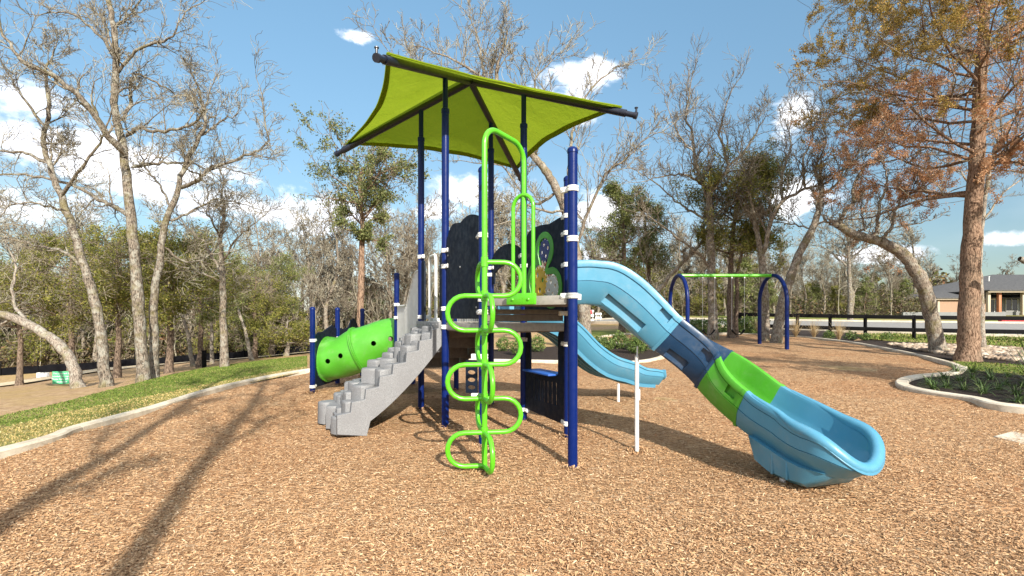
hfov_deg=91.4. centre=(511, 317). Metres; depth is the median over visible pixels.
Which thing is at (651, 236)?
cedar tree
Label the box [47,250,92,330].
oak tree
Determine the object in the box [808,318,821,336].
feather grass
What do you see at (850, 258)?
oak tree
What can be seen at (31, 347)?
cedar tree
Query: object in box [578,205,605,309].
oak tree
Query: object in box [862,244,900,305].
oak tree
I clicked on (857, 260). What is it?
oak tree
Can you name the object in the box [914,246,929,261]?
oak tree
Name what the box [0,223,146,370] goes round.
cedar tree
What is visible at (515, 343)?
shrub
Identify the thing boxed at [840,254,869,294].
oak tree
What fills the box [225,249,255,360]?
dead tree
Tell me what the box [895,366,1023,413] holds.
concrete border
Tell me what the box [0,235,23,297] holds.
oak tree
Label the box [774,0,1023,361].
cedar tree
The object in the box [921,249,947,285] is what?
oak tree
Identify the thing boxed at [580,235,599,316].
oak tree
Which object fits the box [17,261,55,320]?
oak tree
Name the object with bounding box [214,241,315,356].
cedar tree
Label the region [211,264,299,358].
cedar tree
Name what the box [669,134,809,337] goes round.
cedar tree
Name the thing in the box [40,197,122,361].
oak tree
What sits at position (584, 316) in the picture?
oak tree
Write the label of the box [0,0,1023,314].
sky
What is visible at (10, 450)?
concrete border
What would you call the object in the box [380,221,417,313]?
oak tree
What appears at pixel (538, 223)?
oak tree
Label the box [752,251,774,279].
oak tree
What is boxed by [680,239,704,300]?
oak tree
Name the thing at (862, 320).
road kerb
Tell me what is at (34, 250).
oak tree
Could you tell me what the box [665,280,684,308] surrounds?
cedar tree
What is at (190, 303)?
oak tree
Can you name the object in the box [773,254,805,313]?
oak tree
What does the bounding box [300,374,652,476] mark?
wood chips
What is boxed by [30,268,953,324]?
woods
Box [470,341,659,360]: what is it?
planting bed
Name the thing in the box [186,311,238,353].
cedar tree
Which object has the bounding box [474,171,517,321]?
oak tree
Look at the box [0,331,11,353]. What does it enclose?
cedar tree
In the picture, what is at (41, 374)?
yard sign
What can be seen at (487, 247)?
oak tree
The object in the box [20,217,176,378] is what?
cedar tree
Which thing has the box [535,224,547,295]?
oak tree
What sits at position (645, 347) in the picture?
shrub
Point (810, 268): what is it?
oak tree
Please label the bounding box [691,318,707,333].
shrub
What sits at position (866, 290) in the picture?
cedar tree
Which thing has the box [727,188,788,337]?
cedar tree
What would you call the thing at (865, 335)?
shrub
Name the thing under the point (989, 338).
grass
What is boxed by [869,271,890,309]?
cedar tree
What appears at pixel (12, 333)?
cedar tree
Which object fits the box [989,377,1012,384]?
lily turf
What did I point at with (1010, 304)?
window
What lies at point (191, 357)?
dead tree
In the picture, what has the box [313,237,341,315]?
oak tree
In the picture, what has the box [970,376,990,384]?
lily turf
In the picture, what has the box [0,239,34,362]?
oak tree
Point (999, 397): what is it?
planting bed
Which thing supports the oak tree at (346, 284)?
on the ground at (28, 396)
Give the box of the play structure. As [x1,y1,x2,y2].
[309,46,885,487]
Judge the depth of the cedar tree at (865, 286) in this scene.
69.92 m
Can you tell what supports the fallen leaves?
on the mulch surface
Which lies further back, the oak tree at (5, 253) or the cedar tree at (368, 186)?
the oak tree at (5, 253)
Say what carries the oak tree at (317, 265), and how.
on the ground at (28, 396)
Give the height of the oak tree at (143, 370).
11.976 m
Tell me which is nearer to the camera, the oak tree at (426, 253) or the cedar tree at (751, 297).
the oak tree at (426, 253)
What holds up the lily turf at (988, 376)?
on the planting bed at (999, 397)
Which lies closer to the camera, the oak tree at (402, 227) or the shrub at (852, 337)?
the shrub at (852, 337)
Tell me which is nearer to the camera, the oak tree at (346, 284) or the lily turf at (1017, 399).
the lily turf at (1017, 399)
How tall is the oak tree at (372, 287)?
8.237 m
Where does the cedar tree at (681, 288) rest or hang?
on the ground at (28, 396)
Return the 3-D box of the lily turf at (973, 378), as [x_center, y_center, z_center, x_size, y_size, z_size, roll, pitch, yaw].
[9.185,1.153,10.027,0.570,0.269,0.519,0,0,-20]
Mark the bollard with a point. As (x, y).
(204, 358)
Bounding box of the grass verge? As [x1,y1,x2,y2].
[680,314,1023,320]
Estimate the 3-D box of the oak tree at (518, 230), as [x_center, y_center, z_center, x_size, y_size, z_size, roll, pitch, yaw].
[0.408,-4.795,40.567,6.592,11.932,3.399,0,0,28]
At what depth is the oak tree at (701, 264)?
59.70 m
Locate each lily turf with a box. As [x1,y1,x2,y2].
[914,375,949,389]
[919,372,941,384]
[932,375,960,389]
[934,369,953,378]
[944,361,970,373]
[948,379,975,390]
[949,372,970,381]
[960,363,982,373]
[965,370,984,379]
[968,376,1015,395]
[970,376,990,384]
[972,368,1005,379]
[980,364,995,372]
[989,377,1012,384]
[989,377,1017,389]
[997,371,1019,376]
[1000,382,1023,395]
[1001,390,1023,403]
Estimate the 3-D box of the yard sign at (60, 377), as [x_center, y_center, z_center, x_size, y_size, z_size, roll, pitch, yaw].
[-15.752,2.196,17.506,0.630,0.607,0.031,0,0,-9]
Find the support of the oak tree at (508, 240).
on the ground at (28, 396)
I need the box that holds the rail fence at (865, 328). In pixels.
[738,313,1023,338]
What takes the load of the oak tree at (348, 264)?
on the ground at (28, 396)
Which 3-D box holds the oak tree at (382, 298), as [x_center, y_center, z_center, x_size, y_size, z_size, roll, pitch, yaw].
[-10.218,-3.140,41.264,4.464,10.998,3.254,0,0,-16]
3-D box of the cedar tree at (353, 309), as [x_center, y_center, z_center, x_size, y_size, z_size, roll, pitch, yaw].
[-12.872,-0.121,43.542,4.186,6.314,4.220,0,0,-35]
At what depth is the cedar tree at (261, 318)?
32.94 m
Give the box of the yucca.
[999,332,1023,381]
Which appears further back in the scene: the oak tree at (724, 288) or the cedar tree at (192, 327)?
the oak tree at (724, 288)
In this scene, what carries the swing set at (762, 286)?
on the mulch surface
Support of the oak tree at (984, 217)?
on the stone bed at (878, 343)
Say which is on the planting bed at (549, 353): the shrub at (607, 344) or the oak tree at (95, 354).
the shrub at (607, 344)
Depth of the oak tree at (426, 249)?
53.08 m
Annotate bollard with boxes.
[202,350,206,367]
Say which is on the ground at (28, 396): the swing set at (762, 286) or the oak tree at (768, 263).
the oak tree at (768, 263)
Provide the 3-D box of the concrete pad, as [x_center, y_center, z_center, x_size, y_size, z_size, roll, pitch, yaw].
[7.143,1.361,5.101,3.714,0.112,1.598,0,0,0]
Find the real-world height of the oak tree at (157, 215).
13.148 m
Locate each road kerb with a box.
[591,321,1023,336]
[594,318,1023,323]
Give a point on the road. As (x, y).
(1014, 326)
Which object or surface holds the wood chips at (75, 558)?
on the mulch surface
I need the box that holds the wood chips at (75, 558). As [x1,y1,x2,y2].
[0,351,1023,575]
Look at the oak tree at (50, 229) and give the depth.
40.76 m
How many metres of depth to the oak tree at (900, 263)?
71.27 m
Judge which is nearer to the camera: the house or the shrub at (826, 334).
the shrub at (826, 334)
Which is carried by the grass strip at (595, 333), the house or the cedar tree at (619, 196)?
the cedar tree at (619, 196)
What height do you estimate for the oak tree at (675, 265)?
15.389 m
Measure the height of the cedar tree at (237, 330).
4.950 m
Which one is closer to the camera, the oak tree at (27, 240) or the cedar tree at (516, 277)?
the cedar tree at (516, 277)
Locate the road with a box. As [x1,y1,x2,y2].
[594,319,1023,334]
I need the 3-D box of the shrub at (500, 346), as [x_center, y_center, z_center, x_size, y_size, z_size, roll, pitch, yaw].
[-0.284,0.859,16.490,0.522,0.535,0.508,0,0,5]
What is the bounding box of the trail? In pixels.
[0,351,309,385]
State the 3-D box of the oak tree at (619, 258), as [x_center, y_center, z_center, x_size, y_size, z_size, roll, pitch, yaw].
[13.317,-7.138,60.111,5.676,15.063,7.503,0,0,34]
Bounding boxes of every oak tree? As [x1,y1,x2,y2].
[0,0,260,382]
[0,15,159,387]
[0,125,87,388]
[0,193,76,282]
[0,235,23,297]
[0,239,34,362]
[2,188,121,314]
[4,221,49,276]
[8,214,65,361]
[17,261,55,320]
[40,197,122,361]
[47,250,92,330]
[53,260,125,362]
[62,212,123,265]
[96,234,126,334]
[114,30,307,378]
[136,191,179,263]
[137,138,290,366]
[176,248,215,352]
[232,186,280,313]
[234,239,256,287]
[253,225,287,281]
[261,217,297,290]
[275,192,340,313]
[281,201,330,319]
[297,215,345,334]
[303,230,340,312]
[307,181,353,329]
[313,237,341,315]
[323,235,368,325]
[331,228,357,307]
[333,210,366,326]
[337,231,384,323]
[343,0,709,334]
[353,196,417,340]
[365,211,413,301]
[365,258,392,317]
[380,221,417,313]
[389,190,440,291]
[390,208,438,286]
[392,217,441,290]
[397,197,438,299]
[417,225,439,271]
[424,193,469,284]
[461,204,509,292]
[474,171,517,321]
[478,188,519,289]
[487,208,505,292]
[494,191,550,291]
[527,205,554,294]
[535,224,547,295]
[537,213,559,293]
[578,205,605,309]
[578,223,613,261]
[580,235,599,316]
[600,204,641,262]
[600,225,620,317]
[601,30,799,339]
[626,193,722,292]
[636,218,676,289]
[641,223,658,286]
[655,235,684,299]
[664,211,689,309]
[666,238,699,314]
[668,229,691,270]
[676,221,706,315]
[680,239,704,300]
[688,216,730,311]
[715,58,871,340]
[715,224,748,315]
[716,223,725,287]
[717,240,734,289]
[725,218,765,311]
[737,73,916,342]
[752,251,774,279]
[757,249,777,287]
[767,222,801,312]
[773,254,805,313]
[791,202,915,319]
[791,233,816,313]
[792,250,805,301]
[792,251,816,295]
[803,253,821,286]
[804,237,838,313]
[810,123,950,351]
[813,250,837,295]
[818,248,860,301]
[825,263,846,299]
[835,235,862,308]
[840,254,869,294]
[852,256,861,286]
[855,240,891,314]
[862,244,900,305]
[874,238,905,314]
[883,254,906,286]
[892,206,938,292]
[898,259,921,290]
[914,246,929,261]
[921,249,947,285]
[922,117,1023,346]
[922,259,935,285]
[943,254,959,283]
[997,255,1019,274]
[1017,256,1023,263]
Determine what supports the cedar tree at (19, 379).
on the ground at (28, 396)
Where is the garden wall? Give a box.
[902,312,1005,315]
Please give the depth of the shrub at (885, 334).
20.82 m
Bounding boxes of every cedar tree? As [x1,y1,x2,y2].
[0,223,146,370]
[0,247,91,385]
[0,303,43,363]
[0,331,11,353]
[6,300,86,363]
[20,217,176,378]
[77,304,114,352]
[86,217,253,373]
[86,300,163,350]
[87,292,133,351]
[129,323,165,350]
[145,219,254,367]
[176,297,209,350]
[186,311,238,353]
[207,302,240,351]
[208,297,264,350]
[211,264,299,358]
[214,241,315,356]
[233,270,292,351]
[287,100,431,326]
[290,296,306,344]
[341,283,372,328]
[364,276,384,322]
[426,286,438,319]
[496,270,535,292]
[579,174,659,332]
[581,248,595,309]
[615,197,680,287]
[628,240,673,294]
[651,268,681,306]
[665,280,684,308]
[668,270,692,302]
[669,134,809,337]
[690,267,726,312]
[717,256,778,315]
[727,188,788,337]
[742,263,770,300]
[745,272,776,312]
[745,278,790,312]
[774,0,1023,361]
[794,282,818,306]
[796,280,831,313]
[826,285,847,313]
[846,275,880,314]
[856,274,879,309]
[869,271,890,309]
[878,274,916,314]
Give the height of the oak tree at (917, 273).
7.218 m
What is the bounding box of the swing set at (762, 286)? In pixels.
[668,274,788,348]
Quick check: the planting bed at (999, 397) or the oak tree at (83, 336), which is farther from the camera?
the oak tree at (83, 336)
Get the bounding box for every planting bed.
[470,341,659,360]
[718,329,860,340]
[909,369,1023,404]
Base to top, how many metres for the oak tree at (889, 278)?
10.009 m
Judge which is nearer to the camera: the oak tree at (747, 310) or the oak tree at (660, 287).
the oak tree at (660, 287)
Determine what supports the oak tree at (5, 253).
on the ground at (28, 396)
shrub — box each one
[496,335,510,350]
[509,340,517,353]
[532,333,545,351]
[593,333,603,340]
[598,335,614,350]
[610,330,628,348]
[624,334,644,353]
[633,336,649,350]
[690,318,706,330]
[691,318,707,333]
[718,317,726,332]
[738,314,757,333]
[821,330,835,338]
[843,331,859,339]
[859,332,872,339]
[880,332,893,339]
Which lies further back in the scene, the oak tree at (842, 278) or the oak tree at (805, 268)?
the oak tree at (805, 268)
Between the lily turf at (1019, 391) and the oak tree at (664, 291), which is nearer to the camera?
the lily turf at (1019, 391)
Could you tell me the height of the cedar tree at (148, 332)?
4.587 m
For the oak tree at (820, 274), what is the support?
on the ground at (28, 396)
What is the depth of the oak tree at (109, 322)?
35.67 m
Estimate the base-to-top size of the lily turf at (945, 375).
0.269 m
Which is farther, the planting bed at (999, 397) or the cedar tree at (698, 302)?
the cedar tree at (698, 302)
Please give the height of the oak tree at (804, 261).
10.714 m
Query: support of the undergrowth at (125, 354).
on the ground at (28, 396)
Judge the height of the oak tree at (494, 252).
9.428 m
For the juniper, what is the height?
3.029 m
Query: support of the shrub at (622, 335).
on the planting bed at (549, 353)
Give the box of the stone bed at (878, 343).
[852,340,1023,364]
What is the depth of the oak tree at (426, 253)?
42.25 m
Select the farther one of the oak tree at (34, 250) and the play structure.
the oak tree at (34, 250)
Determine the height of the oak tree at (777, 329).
11.078 m
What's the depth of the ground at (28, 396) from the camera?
15.41 m
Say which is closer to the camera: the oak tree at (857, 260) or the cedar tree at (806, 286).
the cedar tree at (806, 286)
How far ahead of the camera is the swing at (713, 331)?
18.15 m
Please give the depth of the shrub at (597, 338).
16.74 m
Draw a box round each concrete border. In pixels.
[0,333,961,459]
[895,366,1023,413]
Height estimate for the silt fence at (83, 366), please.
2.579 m
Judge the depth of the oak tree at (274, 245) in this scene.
38.18 m
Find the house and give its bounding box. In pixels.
[888,275,1023,314]
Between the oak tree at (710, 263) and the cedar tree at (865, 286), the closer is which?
the oak tree at (710, 263)
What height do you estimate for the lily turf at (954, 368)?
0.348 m
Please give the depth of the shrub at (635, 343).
15.52 m
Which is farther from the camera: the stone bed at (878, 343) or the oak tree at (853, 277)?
the oak tree at (853, 277)
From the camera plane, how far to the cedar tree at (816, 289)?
61.34 m
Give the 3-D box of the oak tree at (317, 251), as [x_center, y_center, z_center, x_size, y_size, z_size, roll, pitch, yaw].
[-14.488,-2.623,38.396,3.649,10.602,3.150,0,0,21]
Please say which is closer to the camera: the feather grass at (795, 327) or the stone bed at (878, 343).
the stone bed at (878, 343)
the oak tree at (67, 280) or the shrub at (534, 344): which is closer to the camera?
the shrub at (534, 344)
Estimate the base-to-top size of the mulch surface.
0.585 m
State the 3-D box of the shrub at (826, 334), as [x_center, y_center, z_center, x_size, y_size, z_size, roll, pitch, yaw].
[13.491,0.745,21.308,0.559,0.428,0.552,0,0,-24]
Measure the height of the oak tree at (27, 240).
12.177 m
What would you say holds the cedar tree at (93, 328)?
on the ground at (28, 396)
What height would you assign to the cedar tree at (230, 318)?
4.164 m
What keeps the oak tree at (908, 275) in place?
on the ground at (28, 396)
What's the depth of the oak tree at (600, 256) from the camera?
69.89 m
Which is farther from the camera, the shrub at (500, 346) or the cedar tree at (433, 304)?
the cedar tree at (433, 304)
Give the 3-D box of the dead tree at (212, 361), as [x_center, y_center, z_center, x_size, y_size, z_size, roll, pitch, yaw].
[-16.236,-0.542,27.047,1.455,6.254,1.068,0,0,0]
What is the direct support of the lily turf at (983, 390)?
on the planting bed at (999, 397)
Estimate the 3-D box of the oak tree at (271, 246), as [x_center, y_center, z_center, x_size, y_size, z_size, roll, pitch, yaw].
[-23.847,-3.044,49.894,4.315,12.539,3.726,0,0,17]
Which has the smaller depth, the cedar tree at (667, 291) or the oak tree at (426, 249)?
the oak tree at (426, 249)
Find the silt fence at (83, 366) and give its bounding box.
[0,344,309,375]
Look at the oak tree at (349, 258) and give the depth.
44.40 m
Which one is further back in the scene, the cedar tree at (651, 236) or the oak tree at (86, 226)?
the oak tree at (86, 226)
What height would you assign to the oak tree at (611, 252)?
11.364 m
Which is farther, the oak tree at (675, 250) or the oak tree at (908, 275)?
the oak tree at (908, 275)
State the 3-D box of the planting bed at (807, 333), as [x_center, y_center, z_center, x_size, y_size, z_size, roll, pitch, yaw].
[12.726,0.821,25.737,8.730,0.322,7.972,0,0,40]
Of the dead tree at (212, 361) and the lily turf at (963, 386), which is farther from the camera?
the dead tree at (212, 361)
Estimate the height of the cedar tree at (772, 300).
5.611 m
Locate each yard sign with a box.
[36,372,48,377]
[52,371,68,384]
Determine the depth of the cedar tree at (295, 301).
37.92 m
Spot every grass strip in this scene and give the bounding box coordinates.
[591,328,720,337]
[954,361,1023,375]
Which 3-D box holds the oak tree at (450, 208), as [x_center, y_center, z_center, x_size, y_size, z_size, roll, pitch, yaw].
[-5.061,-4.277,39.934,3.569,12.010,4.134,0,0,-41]
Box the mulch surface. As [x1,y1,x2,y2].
[0,334,1023,575]
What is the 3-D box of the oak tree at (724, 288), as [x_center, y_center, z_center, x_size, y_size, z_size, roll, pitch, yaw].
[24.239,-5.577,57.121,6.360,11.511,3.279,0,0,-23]
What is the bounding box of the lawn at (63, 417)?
[0,358,306,446]
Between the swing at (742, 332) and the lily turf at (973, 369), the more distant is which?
the swing at (742, 332)
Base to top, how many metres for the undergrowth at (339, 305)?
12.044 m
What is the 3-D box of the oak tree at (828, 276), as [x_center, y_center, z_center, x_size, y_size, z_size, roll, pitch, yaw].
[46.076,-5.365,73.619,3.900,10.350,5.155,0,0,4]
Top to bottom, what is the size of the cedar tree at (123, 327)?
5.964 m
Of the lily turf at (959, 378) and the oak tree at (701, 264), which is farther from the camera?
the oak tree at (701, 264)
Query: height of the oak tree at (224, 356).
7.071 m
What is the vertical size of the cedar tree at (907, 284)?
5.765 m
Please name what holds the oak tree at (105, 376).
on the ground at (28, 396)
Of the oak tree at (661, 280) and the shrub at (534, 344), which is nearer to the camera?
the shrub at (534, 344)
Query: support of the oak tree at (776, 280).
on the ground at (28, 396)
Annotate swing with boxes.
[702,279,715,334]
[731,279,744,334]
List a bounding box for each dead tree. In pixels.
[176,264,195,366]
[201,252,224,363]
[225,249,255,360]
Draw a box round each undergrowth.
[0,216,910,364]
[0,285,933,367]
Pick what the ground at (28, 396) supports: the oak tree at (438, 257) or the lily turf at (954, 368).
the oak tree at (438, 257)
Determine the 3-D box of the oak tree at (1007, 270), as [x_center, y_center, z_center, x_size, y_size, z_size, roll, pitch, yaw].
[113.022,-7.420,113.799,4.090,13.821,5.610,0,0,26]
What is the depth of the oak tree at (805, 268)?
89.80 m
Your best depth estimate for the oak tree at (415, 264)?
37.19 m
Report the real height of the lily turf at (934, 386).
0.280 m
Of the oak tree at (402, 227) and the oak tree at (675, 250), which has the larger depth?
the oak tree at (675, 250)
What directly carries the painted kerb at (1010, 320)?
on the grass verge
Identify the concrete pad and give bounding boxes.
[994,431,1023,442]
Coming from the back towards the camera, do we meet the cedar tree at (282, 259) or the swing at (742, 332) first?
the cedar tree at (282, 259)
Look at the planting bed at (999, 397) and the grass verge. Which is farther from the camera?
the grass verge
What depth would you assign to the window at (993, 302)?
62.95 m
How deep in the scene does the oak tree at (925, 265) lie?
115.60 m
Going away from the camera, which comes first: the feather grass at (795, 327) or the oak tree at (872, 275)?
the feather grass at (795, 327)
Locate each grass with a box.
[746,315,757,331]
[789,317,805,336]
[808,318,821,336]
[830,319,846,339]
[862,332,1023,346]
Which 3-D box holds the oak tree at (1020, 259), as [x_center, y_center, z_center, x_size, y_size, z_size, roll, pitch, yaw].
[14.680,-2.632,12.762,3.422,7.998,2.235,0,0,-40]
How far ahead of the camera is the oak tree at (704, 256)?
74.96 m
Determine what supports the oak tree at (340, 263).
on the ground at (28, 396)
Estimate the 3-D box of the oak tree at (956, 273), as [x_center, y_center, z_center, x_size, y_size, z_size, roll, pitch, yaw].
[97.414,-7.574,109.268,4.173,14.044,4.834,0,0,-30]
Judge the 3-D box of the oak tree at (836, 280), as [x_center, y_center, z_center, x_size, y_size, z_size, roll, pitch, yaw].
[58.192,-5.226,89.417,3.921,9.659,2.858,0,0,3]
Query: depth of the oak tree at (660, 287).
22.50 m
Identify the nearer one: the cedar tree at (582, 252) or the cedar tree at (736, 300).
the cedar tree at (736, 300)
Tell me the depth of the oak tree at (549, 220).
33.49 m
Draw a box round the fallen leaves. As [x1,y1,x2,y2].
[1,364,1020,559]
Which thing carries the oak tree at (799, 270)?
on the ground at (28, 396)
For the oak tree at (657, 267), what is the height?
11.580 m
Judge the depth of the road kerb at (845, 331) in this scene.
25.45 m
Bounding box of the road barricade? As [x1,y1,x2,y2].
[590,310,601,320]
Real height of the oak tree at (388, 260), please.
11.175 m
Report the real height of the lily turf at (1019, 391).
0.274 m
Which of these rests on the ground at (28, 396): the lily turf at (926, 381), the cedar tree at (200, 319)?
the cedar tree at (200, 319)
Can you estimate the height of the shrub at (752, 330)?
0.991 m
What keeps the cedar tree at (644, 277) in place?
on the ground at (28, 396)
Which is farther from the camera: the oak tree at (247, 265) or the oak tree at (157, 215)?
the oak tree at (247, 265)
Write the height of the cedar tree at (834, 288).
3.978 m
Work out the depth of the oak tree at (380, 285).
50.99 m
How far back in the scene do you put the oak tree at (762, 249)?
20.32 m
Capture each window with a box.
[991,299,996,311]
[1005,299,1017,310]
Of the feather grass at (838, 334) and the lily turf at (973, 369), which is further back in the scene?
the feather grass at (838, 334)
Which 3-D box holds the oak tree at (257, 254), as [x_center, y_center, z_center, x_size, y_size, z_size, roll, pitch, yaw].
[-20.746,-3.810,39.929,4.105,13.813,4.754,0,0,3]
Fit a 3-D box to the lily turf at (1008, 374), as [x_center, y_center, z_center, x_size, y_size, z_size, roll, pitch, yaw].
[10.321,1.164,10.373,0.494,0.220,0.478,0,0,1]
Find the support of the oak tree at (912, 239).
on the ground at (28, 396)
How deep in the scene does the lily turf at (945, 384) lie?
8.92 m
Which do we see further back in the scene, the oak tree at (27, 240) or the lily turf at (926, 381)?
the oak tree at (27, 240)
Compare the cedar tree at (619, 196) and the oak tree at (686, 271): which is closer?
the cedar tree at (619, 196)
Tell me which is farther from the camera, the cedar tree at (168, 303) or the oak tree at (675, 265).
the oak tree at (675, 265)
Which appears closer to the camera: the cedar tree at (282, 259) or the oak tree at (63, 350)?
the oak tree at (63, 350)
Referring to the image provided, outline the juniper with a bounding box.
[243,304,323,357]
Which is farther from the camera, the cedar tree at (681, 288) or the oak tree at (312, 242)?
the cedar tree at (681, 288)
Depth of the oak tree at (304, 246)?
44.38 m
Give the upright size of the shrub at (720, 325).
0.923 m
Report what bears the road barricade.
on the ground at (28, 396)
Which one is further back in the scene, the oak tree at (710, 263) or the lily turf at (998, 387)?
the oak tree at (710, 263)
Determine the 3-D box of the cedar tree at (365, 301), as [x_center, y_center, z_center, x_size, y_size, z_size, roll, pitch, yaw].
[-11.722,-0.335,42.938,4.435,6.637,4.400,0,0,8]
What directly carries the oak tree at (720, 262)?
on the ground at (28, 396)
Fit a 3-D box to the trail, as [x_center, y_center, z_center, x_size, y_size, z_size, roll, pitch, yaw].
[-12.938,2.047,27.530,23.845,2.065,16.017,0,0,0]
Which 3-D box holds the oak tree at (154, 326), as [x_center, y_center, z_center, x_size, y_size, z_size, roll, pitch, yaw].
[-7.762,-2.554,12.463,5.109,8.425,4.127,0,0,-9]
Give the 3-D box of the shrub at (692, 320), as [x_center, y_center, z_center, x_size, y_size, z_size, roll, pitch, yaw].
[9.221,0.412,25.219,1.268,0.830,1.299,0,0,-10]
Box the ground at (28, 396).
[0,313,956,415]
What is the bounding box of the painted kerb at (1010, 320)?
[998,320,1023,321]
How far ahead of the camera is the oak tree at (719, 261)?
72.35 m
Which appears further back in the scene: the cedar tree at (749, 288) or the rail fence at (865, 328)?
the cedar tree at (749, 288)
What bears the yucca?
on the planting bed at (999, 397)
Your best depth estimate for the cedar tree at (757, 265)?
74.09 m
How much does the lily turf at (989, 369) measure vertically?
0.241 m

